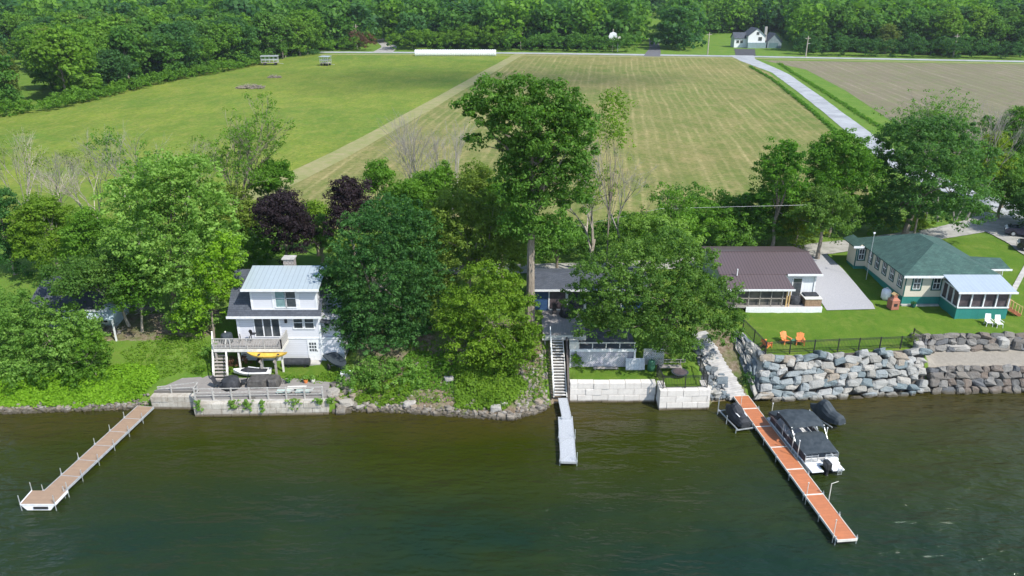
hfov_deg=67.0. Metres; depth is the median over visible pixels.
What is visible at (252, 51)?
woodland tree
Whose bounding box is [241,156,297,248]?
tree
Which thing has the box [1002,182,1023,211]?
tree
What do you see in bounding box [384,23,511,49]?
hedge
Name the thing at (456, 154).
bare tree
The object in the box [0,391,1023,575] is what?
lake water
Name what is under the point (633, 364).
metal sheet
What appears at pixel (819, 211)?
tree
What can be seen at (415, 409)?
shore rubble
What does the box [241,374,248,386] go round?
patio chair
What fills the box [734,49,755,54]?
house drive
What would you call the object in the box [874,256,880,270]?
window
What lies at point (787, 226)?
shrub
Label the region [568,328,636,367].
boathouse
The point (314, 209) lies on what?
tree
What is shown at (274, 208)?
purple tree
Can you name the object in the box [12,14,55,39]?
woodland tree
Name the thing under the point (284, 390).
sun lounger
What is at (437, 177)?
tree
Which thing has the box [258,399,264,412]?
creeper
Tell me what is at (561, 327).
cottage deck
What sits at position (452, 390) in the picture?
bank weeds
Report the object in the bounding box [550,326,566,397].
long staircase
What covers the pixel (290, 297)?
window
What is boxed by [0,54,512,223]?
pasture
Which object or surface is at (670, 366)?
garden bench
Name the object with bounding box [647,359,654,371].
potted shrub cover
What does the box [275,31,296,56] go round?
woodland tree
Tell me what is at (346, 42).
hedge
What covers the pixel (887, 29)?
woodland tree
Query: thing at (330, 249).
shrub
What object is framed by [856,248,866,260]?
window
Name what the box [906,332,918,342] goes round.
shrub
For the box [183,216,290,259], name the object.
shrub
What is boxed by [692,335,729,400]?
step rubble
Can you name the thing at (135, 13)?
woodland tree
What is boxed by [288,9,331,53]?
woodland tree
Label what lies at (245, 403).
creeper
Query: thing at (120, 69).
woodland tree
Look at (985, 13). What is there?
woodland tree
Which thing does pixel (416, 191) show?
tree
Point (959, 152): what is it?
bare tree
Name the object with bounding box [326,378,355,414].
corner rubble
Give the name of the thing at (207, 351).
shrub
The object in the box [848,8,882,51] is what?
woodland tree
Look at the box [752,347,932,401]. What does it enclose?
boulder wall
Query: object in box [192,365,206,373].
shrub
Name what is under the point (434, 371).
bank greenery
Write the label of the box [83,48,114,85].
woodland tree
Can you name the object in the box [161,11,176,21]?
woodland tree
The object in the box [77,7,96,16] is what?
woodland tree
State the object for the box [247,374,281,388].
covered sofa
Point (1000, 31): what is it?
woodland tree
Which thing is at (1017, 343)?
rock
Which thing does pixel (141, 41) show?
woodland tree
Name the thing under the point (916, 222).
roadside pole
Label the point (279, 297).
window
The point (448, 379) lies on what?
rock
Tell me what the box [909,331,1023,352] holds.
boulder wall
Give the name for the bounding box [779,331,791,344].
garden chair
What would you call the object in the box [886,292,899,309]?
brick oven
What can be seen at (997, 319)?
lawn chair
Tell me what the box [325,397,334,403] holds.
creeper
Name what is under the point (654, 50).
farm drive
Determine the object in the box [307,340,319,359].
door
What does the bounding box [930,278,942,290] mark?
window
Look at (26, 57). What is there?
woodland tree
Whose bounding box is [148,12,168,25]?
woodland tree
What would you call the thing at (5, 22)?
woodland tree
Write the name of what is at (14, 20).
woodland tree
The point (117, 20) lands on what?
woodland tree
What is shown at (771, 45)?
garage door
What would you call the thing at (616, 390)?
block wall
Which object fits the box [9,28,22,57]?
woodland tree
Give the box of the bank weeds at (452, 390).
[399,338,547,404]
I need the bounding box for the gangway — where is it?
[558,398,572,419]
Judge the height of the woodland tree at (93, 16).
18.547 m
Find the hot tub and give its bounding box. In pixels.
[800,292,822,305]
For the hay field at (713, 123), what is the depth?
164.41 m
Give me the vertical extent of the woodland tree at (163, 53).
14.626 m
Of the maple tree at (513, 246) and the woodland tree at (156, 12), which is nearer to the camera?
the maple tree at (513, 246)
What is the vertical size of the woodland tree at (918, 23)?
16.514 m
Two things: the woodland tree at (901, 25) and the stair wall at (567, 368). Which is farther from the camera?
the woodland tree at (901, 25)
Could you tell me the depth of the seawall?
64.68 m
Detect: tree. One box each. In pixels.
[0,11,15,50]
[0,33,16,64]
[0,44,21,97]
[0,53,23,109]
[0,127,52,204]
[0,185,41,276]
[1,191,77,269]
[6,12,33,55]
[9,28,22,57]
[10,24,40,67]
[12,9,35,20]
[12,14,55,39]
[12,151,88,239]
[13,21,29,32]
[18,32,51,88]
[21,24,102,94]
[23,26,45,43]
[23,26,50,49]
[26,128,120,210]
[28,16,44,23]
[29,22,49,27]
[29,166,77,204]
[29,242,156,326]
[32,62,63,94]
[34,9,64,18]
[44,27,101,83]
[46,22,71,28]
[49,153,107,217]
[50,10,77,24]
[50,32,104,90]
[53,204,142,280]
[64,9,80,15]
[68,26,117,84]
[69,18,88,29]
[71,21,114,74]
[72,122,180,234]
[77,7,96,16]
[77,14,86,19]
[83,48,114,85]
[84,126,154,244]
[85,16,110,80]
[88,13,107,22]
[90,145,250,331]
[96,47,141,88]
[101,25,144,83]
[102,13,125,30]
[106,252,183,331]
[114,24,153,72]
[118,50,141,77]
[124,9,146,19]
[125,23,147,73]
[127,16,156,33]
[137,34,161,74]
[138,6,150,13]
[139,21,202,74]
[143,33,189,79]
[147,10,172,21]
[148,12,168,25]
[149,20,168,34]
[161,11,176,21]
[162,135,225,222]
[166,230,248,338]
[174,19,202,71]
[175,14,196,21]
[176,6,206,20]
[178,33,206,73]
[188,30,218,60]
[190,19,215,64]
[192,91,296,251]
[194,36,219,72]
[199,184,268,258]
[200,9,222,19]
[201,17,230,57]
[209,21,248,60]
[215,14,260,61]
[230,9,252,19]
[230,19,260,64]
[236,12,262,52]
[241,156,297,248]
[248,188,321,264]
[251,10,287,58]
[269,14,293,58]
[273,14,297,55]
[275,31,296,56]
[285,15,315,55]
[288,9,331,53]
[302,213,338,262]
[303,10,328,51]
[311,190,454,354]
[320,174,378,276]
[360,157,396,257]
[374,178,447,247]
[375,109,445,178]
[391,168,450,236]
[411,119,476,208]
[413,159,460,261]
[418,186,527,311]
[429,257,544,377]
[448,71,603,324]
[449,157,505,251]
[461,181,527,276]
[535,222,589,267]
[552,160,622,263]
[558,223,751,360]
[579,131,658,266]
[594,86,638,265]
[606,210,706,286]
[746,136,814,245]
[777,187,815,244]
[783,184,865,258]
[798,127,889,236]
[807,22,830,51]
[823,4,862,50]
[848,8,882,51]
[864,110,1004,233]
[869,86,983,221]
[876,23,903,53]
[894,17,915,51]
[907,15,931,53]
[908,12,946,53]
[915,104,1011,220]
[918,114,990,218]
[928,5,966,54]
[942,4,986,53]
[943,96,1023,219]
[946,19,971,54]
[960,5,1001,53]
[962,131,1017,216]
[976,105,1023,207]
[978,14,1013,54]
[983,147,1023,217]
[996,5,1023,40]
[1000,16,1023,47]
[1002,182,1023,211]
[1007,186,1023,224]
[1014,27,1023,56]
[1017,0,1023,24]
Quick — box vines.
[0,362,159,408]
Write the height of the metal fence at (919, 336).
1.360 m
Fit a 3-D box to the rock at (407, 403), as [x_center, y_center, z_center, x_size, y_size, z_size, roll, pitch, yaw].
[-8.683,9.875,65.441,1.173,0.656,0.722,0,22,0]
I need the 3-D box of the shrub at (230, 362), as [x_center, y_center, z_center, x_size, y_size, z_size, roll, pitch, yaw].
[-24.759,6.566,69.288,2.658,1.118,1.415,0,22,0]
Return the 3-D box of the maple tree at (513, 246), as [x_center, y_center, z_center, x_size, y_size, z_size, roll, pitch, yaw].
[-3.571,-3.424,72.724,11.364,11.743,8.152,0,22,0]
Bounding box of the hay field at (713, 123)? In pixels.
[274,54,868,228]
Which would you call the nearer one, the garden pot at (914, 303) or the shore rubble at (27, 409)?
the shore rubble at (27, 409)
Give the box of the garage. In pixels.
[765,32,782,47]
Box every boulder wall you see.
[734,331,771,396]
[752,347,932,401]
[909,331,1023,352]
[926,364,1023,394]
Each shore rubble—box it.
[0,393,149,414]
[352,394,549,420]
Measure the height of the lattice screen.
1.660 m
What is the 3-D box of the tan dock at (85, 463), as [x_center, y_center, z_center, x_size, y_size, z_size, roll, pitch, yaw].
[-31.596,12.965,60.077,1.680,2.700,11.892,2,22,6]
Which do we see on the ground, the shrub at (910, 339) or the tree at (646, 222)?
the tree at (646, 222)
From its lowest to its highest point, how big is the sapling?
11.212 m
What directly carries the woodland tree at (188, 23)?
on the ground
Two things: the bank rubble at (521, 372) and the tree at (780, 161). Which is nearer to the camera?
the bank rubble at (521, 372)
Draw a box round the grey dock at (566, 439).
[558,417,577,465]
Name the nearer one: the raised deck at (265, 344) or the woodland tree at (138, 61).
the raised deck at (265, 344)
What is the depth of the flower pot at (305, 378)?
66.96 m
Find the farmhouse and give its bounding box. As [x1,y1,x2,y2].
[730,27,767,47]
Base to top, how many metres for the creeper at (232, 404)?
0.908 m
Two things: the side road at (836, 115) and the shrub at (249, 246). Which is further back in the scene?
the side road at (836, 115)
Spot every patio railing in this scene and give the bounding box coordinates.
[157,382,197,392]
[193,382,323,400]
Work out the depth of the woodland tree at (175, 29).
243.61 m
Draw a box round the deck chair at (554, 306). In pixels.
[552,304,556,314]
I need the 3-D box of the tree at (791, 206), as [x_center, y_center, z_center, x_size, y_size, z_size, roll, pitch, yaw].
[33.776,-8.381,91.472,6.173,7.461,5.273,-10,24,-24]
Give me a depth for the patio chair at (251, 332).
69.04 m
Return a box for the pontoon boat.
[767,409,844,475]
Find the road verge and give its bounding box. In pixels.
[319,54,1023,63]
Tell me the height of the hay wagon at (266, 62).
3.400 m
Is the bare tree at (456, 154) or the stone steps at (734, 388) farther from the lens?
the bare tree at (456, 154)
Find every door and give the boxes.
[253,319,281,336]
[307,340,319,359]
[769,43,777,47]
[791,277,803,295]
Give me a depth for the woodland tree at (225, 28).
271.43 m
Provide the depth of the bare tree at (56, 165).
88.97 m
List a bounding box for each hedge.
[0,52,271,116]
[305,35,362,50]
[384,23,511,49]
[500,29,639,51]
[749,65,886,173]
[778,62,933,156]
[793,30,1023,58]
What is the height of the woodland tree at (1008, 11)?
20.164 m
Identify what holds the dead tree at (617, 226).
on the ground
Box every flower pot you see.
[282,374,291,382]
[303,375,308,383]
[309,374,315,382]
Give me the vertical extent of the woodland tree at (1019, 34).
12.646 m
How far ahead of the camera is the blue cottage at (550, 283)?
73.61 m
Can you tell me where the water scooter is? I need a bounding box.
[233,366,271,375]
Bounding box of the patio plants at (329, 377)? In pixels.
[291,368,348,383]
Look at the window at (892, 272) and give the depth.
79.30 m
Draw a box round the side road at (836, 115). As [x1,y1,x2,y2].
[730,55,1023,224]
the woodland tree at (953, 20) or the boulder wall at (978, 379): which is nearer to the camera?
the boulder wall at (978, 379)
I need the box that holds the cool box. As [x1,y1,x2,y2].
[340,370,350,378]
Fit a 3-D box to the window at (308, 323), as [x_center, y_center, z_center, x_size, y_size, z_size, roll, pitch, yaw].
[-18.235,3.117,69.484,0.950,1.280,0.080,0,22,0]
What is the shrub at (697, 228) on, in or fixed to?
on the ground
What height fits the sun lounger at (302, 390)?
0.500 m
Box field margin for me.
[226,54,523,204]
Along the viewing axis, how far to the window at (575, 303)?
73.57 m
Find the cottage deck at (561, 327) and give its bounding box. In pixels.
[542,311,585,344]
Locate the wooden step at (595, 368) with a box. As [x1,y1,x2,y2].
[593,367,617,369]
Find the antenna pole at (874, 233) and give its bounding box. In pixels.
[866,232,875,278]
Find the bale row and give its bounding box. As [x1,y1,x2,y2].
[414,50,495,55]
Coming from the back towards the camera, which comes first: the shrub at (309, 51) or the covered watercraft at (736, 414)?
the shrub at (309, 51)
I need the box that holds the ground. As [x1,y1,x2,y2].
[0,6,1023,418]
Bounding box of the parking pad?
[812,254,874,309]
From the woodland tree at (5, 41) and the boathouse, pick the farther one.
the woodland tree at (5, 41)
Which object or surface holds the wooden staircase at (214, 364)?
on the patio deck at (205, 382)
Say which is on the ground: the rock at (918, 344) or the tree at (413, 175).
the tree at (413, 175)
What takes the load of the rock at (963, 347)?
on the ground
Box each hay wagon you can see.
[260,55,282,64]
[319,55,333,65]
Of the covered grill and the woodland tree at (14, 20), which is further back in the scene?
the woodland tree at (14, 20)
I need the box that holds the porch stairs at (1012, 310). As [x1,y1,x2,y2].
[1006,299,1022,315]
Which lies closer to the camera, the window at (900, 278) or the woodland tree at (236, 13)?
the window at (900, 278)
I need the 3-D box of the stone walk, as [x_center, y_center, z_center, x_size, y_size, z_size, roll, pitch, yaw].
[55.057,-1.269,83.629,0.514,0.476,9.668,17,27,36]
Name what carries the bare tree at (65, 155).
on the ground
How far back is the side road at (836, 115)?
188.09 m
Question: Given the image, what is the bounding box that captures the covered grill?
[559,305,576,318]
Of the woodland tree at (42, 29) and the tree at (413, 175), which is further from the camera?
the woodland tree at (42, 29)
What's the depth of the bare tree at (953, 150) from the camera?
99.70 m
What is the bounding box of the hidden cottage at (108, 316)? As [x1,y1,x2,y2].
[30,275,133,340]
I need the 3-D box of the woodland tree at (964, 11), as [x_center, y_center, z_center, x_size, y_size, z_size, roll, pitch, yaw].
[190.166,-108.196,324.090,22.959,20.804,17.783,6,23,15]
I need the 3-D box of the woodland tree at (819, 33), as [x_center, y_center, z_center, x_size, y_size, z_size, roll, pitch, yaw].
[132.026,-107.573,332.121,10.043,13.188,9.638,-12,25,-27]
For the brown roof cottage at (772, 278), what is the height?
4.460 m
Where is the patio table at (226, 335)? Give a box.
[220,332,232,343]
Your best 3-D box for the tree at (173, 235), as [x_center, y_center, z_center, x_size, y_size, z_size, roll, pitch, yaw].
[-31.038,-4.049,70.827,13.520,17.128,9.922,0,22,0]
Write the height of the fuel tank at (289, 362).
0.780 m
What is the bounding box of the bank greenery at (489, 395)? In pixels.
[453,355,527,410]
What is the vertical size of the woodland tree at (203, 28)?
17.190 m
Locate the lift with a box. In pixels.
[717,398,755,432]
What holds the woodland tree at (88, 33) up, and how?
on the ground
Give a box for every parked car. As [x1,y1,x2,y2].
[1004,223,1023,236]
[1016,238,1023,250]
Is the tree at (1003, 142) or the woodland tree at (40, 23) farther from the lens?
the woodland tree at (40, 23)
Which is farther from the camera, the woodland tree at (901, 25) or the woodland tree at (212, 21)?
the woodland tree at (901, 25)
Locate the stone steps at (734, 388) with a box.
[695,331,744,399]
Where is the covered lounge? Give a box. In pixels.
[787,295,801,304]
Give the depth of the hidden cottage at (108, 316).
72.98 m
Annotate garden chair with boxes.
[760,339,772,347]
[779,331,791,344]
[796,332,804,345]
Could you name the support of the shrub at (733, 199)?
on the ground
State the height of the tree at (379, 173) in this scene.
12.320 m
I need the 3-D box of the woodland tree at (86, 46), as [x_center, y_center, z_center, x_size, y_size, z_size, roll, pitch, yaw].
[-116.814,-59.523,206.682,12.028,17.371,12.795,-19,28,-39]
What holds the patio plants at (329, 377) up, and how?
on the ground
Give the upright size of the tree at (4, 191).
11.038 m
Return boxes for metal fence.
[656,358,708,388]
[742,319,923,353]
[912,328,925,342]
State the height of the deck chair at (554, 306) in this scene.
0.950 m
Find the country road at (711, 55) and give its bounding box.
[6,49,1023,61]
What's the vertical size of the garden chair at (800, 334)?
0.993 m
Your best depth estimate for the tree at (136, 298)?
69.98 m
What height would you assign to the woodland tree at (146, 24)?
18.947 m
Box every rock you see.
[403,400,415,407]
[444,376,453,381]
[491,404,501,412]
[913,340,924,348]
[944,343,970,350]
[996,336,1009,347]
[1012,336,1023,349]
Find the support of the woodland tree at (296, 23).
on the ground
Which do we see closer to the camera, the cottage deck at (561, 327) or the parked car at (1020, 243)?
the cottage deck at (561, 327)
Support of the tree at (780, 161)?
on the ground
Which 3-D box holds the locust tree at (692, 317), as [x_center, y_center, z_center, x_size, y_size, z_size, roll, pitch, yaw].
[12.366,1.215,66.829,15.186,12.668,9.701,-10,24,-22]
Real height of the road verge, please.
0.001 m
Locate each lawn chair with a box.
[984,313,993,326]
[994,315,1003,325]
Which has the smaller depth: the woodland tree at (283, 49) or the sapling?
the sapling
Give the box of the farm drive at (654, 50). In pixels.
[644,38,660,56]
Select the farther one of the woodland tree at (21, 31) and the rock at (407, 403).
the woodland tree at (21, 31)
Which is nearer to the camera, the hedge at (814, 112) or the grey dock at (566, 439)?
the grey dock at (566, 439)
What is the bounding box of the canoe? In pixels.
[247,352,286,357]
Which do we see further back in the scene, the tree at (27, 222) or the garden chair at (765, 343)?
the tree at (27, 222)
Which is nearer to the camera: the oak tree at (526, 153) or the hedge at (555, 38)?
the oak tree at (526, 153)
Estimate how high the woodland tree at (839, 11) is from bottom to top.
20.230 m
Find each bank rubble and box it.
[390,358,476,400]
[514,349,548,415]
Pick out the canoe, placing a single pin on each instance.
(267, 354)
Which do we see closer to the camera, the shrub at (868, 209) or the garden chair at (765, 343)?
the garden chair at (765, 343)
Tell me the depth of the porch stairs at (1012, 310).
74.78 m
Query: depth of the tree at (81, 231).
75.80 m
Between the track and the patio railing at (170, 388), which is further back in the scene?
the track
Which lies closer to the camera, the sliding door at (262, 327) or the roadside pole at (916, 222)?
the sliding door at (262, 327)
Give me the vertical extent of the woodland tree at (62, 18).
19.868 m
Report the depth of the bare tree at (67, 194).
87.15 m
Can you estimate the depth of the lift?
63.38 m
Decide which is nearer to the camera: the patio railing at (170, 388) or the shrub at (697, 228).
the patio railing at (170, 388)
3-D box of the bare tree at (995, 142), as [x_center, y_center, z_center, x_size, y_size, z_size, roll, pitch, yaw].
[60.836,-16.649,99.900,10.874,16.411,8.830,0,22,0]
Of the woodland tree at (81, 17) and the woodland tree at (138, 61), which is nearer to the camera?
the woodland tree at (138, 61)
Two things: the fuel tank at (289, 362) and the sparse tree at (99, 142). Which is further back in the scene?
the sparse tree at (99, 142)
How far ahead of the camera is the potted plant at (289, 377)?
66.91 m
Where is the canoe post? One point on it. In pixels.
(275, 365)
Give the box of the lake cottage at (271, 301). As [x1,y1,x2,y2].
[226,255,354,365]
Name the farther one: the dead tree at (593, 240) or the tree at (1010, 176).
the tree at (1010, 176)
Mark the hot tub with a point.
(811, 298)
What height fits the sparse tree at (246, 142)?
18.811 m
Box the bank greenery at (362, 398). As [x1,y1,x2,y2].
[340,374,411,408]
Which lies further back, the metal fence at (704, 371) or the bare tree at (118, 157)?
the bare tree at (118, 157)
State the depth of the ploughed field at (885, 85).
235.05 m
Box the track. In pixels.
[372,38,396,52]
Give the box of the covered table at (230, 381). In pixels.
[221,375,240,391]
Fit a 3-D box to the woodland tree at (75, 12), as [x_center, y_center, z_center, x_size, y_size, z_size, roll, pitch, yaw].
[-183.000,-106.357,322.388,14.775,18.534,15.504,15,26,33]
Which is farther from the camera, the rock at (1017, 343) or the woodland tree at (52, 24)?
the woodland tree at (52, 24)
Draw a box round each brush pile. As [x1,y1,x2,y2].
[92,323,125,334]
[125,302,160,314]
[235,83,264,88]
[267,74,281,77]
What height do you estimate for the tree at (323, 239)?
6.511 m
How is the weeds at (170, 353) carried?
on the ground
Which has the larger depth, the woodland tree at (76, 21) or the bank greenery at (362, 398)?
the woodland tree at (76, 21)
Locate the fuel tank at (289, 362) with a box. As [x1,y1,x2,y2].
[283,358,310,366]
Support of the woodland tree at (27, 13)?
on the ground
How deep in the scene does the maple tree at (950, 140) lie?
89.76 m
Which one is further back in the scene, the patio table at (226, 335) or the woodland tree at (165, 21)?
the woodland tree at (165, 21)
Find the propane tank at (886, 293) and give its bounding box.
[881,287,891,300]
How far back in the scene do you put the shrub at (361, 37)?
340.94 m
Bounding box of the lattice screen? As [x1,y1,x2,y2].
[643,349,664,364]
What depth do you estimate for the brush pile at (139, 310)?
76.11 m
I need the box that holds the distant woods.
[0,0,1023,50]
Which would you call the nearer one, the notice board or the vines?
the vines
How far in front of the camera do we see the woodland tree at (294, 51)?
319.87 m
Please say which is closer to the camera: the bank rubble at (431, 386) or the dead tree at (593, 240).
the bank rubble at (431, 386)
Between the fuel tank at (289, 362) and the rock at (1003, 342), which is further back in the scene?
the rock at (1003, 342)
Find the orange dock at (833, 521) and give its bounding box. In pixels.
[733,394,857,544]
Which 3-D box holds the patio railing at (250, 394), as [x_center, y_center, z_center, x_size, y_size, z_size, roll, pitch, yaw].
[-21.233,8.714,65.092,10.785,1.170,1.200,0,22,0]
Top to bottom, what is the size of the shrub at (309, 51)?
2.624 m
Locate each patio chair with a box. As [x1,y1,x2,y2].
[211,375,221,387]
[238,330,255,342]
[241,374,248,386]
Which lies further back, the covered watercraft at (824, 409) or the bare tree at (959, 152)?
the bare tree at (959, 152)
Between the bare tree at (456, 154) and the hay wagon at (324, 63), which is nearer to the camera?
the bare tree at (456, 154)
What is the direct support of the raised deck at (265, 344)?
on the ground
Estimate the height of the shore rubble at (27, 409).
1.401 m
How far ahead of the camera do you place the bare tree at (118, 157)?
90.16 m
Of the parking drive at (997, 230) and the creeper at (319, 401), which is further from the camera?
the parking drive at (997, 230)
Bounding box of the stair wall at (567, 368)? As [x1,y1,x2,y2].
[565,337,569,402]
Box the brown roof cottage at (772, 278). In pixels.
[701,246,822,312]
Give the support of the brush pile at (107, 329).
on the ground
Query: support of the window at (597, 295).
in the blue cottage at (550, 283)
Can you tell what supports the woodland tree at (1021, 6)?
on the ground
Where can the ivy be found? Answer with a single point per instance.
(747, 377)
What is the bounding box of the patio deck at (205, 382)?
[154,376,329,399]
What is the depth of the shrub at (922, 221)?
97.29 m
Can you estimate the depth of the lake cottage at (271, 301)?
69.50 m
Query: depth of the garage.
353.90 m
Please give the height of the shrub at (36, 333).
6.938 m
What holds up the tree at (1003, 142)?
on the ground
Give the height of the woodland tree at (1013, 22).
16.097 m
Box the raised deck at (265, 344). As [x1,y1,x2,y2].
[211,330,288,371]
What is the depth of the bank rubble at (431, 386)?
66.77 m
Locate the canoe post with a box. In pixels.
[273,358,277,374]
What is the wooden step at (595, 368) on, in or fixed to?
on the ground
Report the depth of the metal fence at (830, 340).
68.78 m
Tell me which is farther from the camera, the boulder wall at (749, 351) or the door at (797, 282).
the door at (797, 282)
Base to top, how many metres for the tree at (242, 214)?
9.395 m
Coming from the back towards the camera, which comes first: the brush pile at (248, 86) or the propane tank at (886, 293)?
the brush pile at (248, 86)
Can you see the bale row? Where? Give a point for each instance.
(455, 52)
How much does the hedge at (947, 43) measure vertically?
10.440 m
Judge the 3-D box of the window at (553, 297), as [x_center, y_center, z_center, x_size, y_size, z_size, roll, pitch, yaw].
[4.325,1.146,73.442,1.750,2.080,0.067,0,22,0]
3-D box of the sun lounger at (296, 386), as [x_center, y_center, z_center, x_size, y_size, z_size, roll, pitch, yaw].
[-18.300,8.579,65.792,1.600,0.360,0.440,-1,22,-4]
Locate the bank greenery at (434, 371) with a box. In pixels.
[400,349,458,390]
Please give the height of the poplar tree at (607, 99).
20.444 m
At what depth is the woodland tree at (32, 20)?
309.11 m
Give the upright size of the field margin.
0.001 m
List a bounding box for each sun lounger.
[276,388,294,393]
[287,385,306,388]
[295,388,313,393]
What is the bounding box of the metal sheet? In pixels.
[626,358,644,369]
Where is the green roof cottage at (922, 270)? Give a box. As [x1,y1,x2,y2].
[843,233,1018,318]
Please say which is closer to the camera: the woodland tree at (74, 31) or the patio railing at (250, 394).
the patio railing at (250, 394)
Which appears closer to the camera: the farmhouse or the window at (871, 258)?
the window at (871, 258)
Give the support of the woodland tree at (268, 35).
on the ground
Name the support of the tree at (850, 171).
on the ground
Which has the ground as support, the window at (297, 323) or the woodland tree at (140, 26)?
the woodland tree at (140, 26)
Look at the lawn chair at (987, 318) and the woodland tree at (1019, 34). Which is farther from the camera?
the woodland tree at (1019, 34)
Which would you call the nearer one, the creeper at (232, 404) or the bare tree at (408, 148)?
the creeper at (232, 404)
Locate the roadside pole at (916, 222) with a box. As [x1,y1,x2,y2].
[913,201,927,233]
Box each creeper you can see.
[193,400,203,411]
[228,399,238,408]
[237,399,254,411]
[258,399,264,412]
[284,398,302,409]
[312,398,322,404]
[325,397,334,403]
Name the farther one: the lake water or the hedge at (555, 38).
the hedge at (555, 38)
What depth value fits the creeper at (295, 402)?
64.28 m
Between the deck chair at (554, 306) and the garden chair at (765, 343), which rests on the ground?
the garden chair at (765, 343)
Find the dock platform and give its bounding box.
[17,482,69,510]
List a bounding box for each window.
[274,292,285,307]
[284,292,297,307]
[292,319,303,328]
[303,319,314,328]
[548,292,566,309]
[567,292,584,309]
[585,295,602,308]
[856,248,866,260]
[867,251,873,264]
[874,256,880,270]
[881,261,887,276]
[888,267,894,281]
[896,274,903,288]
[911,278,922,290]
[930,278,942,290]
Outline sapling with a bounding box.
[639,180,702,266]
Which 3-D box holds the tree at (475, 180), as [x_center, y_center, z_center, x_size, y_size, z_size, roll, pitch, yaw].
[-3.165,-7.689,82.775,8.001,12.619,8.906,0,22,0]
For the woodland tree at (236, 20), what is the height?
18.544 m
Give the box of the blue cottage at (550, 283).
[535,268,647,311]
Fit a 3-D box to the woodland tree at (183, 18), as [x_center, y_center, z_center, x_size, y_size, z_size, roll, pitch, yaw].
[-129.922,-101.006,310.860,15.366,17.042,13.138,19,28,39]
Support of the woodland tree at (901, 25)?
on the ground
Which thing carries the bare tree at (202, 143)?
on the ground
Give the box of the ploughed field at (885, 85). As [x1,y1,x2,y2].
[764,60,1023,153]
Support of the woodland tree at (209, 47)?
on the ground
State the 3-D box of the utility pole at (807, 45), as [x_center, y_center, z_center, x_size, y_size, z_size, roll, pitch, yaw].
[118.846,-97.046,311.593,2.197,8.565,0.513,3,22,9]
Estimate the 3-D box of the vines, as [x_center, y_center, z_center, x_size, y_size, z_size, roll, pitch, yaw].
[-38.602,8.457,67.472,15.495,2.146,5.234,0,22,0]
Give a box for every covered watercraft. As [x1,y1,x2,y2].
[725,402,750,427]
[810,399,845,424]
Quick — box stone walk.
[1012,266,1023,289]
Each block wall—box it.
[569,379,655,402]
[655,380,710,409]
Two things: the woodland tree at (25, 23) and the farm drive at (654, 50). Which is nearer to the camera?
the woodland tree at (25, 23)
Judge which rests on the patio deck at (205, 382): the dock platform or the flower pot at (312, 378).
the flower pot at (312, 378)
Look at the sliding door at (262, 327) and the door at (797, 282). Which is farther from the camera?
the door at (797, 282)
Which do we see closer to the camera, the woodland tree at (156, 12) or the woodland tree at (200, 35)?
the woodland tree at (200, 35)
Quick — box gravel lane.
[439,212,1020,273]
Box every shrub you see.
[0,286,113,388]
[29,330,113,388]
[182,227,291,268]
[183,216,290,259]
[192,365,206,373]
[198,347,211,355]
[222,354,252,366]
[300,48,319,54]
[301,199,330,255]
[326,235,389,257]
[334,354,429,390]
[348,29,376,47]
[406,214,623,262]
[570,351,583,367]
[594,196,761,254]
[652,181,803,240]
[694,212,800,245]
[731,181,887,237]
[775,217,829,248]
[834,192,907,227]
[868,213,935,232]
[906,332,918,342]
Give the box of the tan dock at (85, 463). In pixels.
[41,406,153,497]
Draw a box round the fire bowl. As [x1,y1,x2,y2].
[671,368,688,376]
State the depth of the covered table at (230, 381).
65.83 m
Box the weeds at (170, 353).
[120,333,215,377]
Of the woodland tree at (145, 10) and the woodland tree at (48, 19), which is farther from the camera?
the woodland tree at (145, 10)
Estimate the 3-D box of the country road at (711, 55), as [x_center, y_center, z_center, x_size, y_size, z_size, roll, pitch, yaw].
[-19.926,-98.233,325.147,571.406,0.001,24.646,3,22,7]
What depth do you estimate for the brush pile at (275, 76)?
248.05 m
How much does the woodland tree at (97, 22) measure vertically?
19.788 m
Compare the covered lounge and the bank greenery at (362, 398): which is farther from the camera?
the covered lounge
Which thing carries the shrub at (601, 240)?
on the ground
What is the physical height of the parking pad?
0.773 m
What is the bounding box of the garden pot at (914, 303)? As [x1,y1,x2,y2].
[911,301,916,306]
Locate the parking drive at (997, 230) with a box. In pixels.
[974,224,1023,253]
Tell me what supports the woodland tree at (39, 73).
on the ground
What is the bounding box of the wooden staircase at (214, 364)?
[211,331,228,379]
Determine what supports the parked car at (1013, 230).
on the parking drive at (997, 230)
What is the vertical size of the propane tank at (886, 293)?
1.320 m
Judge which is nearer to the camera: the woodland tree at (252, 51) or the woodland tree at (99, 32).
the woodland tree at (99, 32)
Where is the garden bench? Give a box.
[658,359,685,368]
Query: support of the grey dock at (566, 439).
in the lake water
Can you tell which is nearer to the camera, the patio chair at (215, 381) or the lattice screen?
the patio chair at (215, 381)
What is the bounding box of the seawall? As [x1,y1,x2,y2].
[150,393,328,416]
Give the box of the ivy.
[741,372,754,386]
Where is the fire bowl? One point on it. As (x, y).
(679, 372)
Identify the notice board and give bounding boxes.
[609,29,616,51]
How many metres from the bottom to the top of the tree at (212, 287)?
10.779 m
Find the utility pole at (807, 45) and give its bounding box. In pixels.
[805,36,810,56]

